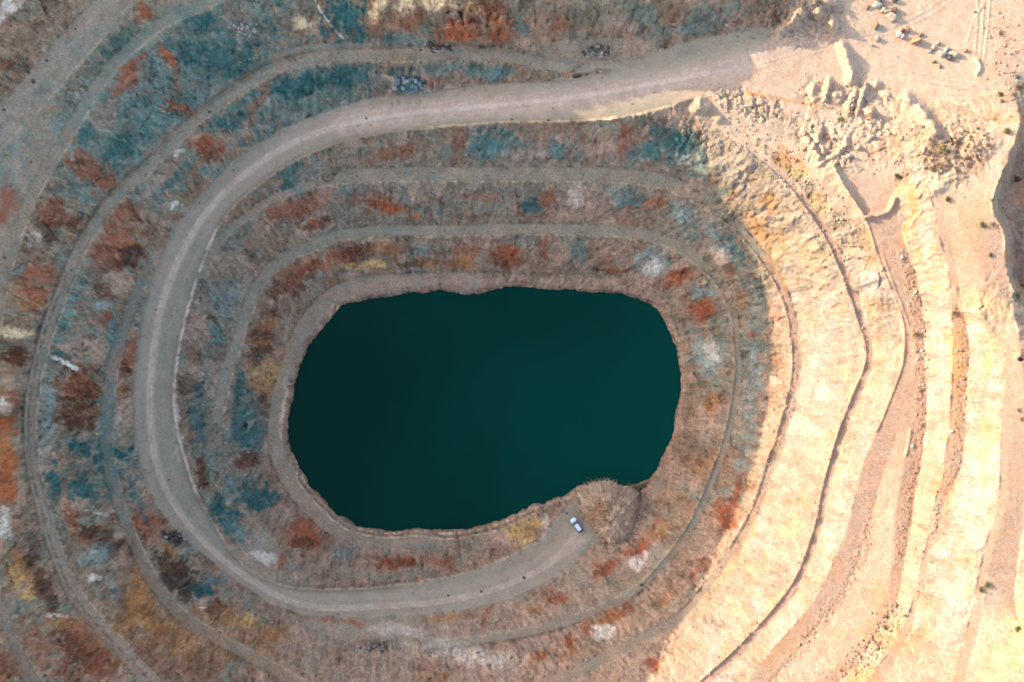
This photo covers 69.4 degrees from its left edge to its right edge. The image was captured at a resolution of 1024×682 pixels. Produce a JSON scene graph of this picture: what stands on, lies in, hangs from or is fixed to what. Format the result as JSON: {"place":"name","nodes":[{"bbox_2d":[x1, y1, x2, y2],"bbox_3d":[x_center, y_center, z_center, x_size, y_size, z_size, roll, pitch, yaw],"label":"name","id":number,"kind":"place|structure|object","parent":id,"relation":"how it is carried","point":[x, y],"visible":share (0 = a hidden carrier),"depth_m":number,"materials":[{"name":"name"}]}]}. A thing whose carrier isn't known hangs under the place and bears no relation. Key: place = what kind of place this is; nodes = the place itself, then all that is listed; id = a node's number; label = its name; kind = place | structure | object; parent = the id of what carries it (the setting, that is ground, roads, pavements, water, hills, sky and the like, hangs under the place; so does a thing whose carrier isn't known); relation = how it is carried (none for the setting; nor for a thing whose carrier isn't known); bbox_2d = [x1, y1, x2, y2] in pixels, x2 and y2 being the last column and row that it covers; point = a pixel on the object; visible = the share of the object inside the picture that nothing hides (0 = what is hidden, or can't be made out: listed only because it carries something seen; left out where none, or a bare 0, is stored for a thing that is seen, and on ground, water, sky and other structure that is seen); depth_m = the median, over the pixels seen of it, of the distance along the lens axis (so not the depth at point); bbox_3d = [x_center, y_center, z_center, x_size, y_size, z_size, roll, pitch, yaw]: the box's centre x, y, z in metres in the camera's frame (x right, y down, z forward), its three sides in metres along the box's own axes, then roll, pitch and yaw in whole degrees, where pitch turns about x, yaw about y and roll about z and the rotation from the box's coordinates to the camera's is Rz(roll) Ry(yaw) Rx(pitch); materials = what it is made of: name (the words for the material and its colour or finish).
{"place":"outdoors","nodes":[
{"label":"outdoors","id":0,"kind":"place"},
{"bbox_2d":[133,22,787,616],"bbox_3d":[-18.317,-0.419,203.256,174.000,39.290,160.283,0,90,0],"label":"haul road","id":1,"kind":"structure","parent":0,"point":[705,66],"depth_m":201.31,"materials":[{"name":"beige gravel"}]},
{"bbox_2d":[570,517,583,532],"bbox_3d":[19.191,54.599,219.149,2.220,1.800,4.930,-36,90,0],"label":"parked car","id":2,"kind":"object","parent":1,"relation":"on","point":[576,524],"visible":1,"depth_m":218.75,"materials":[{"name":"white paint"}]},
{"bbox_2d":[287,286,680,531],"bbox_3d":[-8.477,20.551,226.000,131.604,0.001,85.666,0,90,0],"label":"lake water","id":3,"kind":"structure","parent":0,"point":[439,409],"depth_m":226.00,"materials":[{"name":"teal liquid"}]},
{"bbox_2d":[0,0,1023,681],"bbox_3d":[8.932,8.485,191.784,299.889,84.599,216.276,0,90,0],"label":"quarry terrain","id":4,"kind":"structure","parent":0,"point":[956,624],"depth_m":192.00,"materials":[{"name":"stone"}]},
{"bbox_2d":[0,0,1023,681],"bbox_3d":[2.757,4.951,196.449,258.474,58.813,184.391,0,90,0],"label":"loose rubble","id":5,"kind":"object","parent":4,"relation":"on","point":[678,306],"visible":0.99,"depth_m":188.69,"materials":[{"name":"stone"}]},
{"bbox_2d":[572,477,640,547],"bbox_3d":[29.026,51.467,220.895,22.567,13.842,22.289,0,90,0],"label":"dirt mound","id":6,"kind":"object","parent":4,"relation":"on","point":[609,509],"visible":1,"depth_m":218.66,"materials":[{"name":"brown soil"},{"name":"twigs"}]},
{"bbox_2d":[873,22,878,29],"bbox_3d":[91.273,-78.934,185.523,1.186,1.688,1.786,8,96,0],"label":"boulder","id":7,"kind":"object","parent":4,"relation":"on","point":[875,26],"visible":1,"depth_m":184.95,"materials":[{"name":"stone"}]},
{"bbox_2d":[872,1,881,7],"bbox_3d":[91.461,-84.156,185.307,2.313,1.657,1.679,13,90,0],"label":"boulder","id":8,"kind":"object","parent":4,"relation":"on","point":[877,4],"visible":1,"depth_m":184.68,"materials":[{"name":"white stone"}]},
{"bbox_2d":[885,12,896,21],"bbox_3d":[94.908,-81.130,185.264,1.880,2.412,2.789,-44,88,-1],"label":"boulder","id":9,"kind":"object","parent":4,"relation":"on","point":[891,16],"visible":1,"depth_m":184.52,"materials":[{"name":"beige stone"}]},
{"bbox_2d":[890,7,896,12],"bbox_3d":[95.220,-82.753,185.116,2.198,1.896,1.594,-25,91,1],"label":"boulder","id":10,"kind":"object","parent":4,"relation":"on","point":[893,9],"visible":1,"depth_m":184.31,"materials":[{"name":"brown stone"}]},
{"bbox_2d":[896,30,901,37],"bbox_3d":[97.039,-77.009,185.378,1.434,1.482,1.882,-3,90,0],"label":"boulder","id":11,"kind":"object","parent":4,"relation":"on","point":[898,33],"visible":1,"depth_m":184.90,"materials":[{"name":"white stone"}]},
{"bbox_2d":[903,25,908,32],"bbox_3d":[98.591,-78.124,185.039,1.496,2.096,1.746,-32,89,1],"label":"boulder","id":12,"kind":"object","parent":4,"relation":"on","point":[906,28],"visible":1,"depth_m":184.56,"materials":[{"name":"stone"}]},
{"bbox_2d":[910,37,921,45],"bbox_3d":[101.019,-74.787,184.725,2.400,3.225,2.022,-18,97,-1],"label":"boulder","id":13,"kind":"object","parent":4,"relation":"on","point":[916,41],"visible":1,"depth_m":184.24,"materials":[{"name":"stone"}]},
{"bbox_2d":[937,50,947,57],"bbox_3d":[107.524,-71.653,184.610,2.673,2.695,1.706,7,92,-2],"label":"boulder","id":14,"kind":"object","parent":4,"relation":"on","point":[941,53],"visible":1,"depth_m":184.03,"materials":[{"name":"white stone"}]},
{"bbox_2d":[937,144,947,151],"bbox_3d":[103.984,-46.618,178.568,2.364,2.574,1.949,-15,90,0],"label":"shrub","id":15,"kind":"object","parent":4,"relation":"on","point":[941,146],"visible":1,"depth_m":178.30,"materials":[{"name":"yellow plant"}]},
{"bbox_2d":[950,51,959,57],"bbox_3d":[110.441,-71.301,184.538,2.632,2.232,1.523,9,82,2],"label":"boulder","id":16,"kind":"object","parent":4,"relation":"on","point":[955,54],"visible":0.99,"depth_m":183.67,"materials":[{"name":"beige stone"}]},
{"bbox_2d":[1015,82,1023,90],"bbox_3d":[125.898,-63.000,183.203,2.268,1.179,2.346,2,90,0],"label":"shrub","id":17,"kind":"object","parent":4,"relation":"on","point":[1020,86],"visible":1,"depth_m":183.09,"materials":[{"name":"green plant"}]}
]}

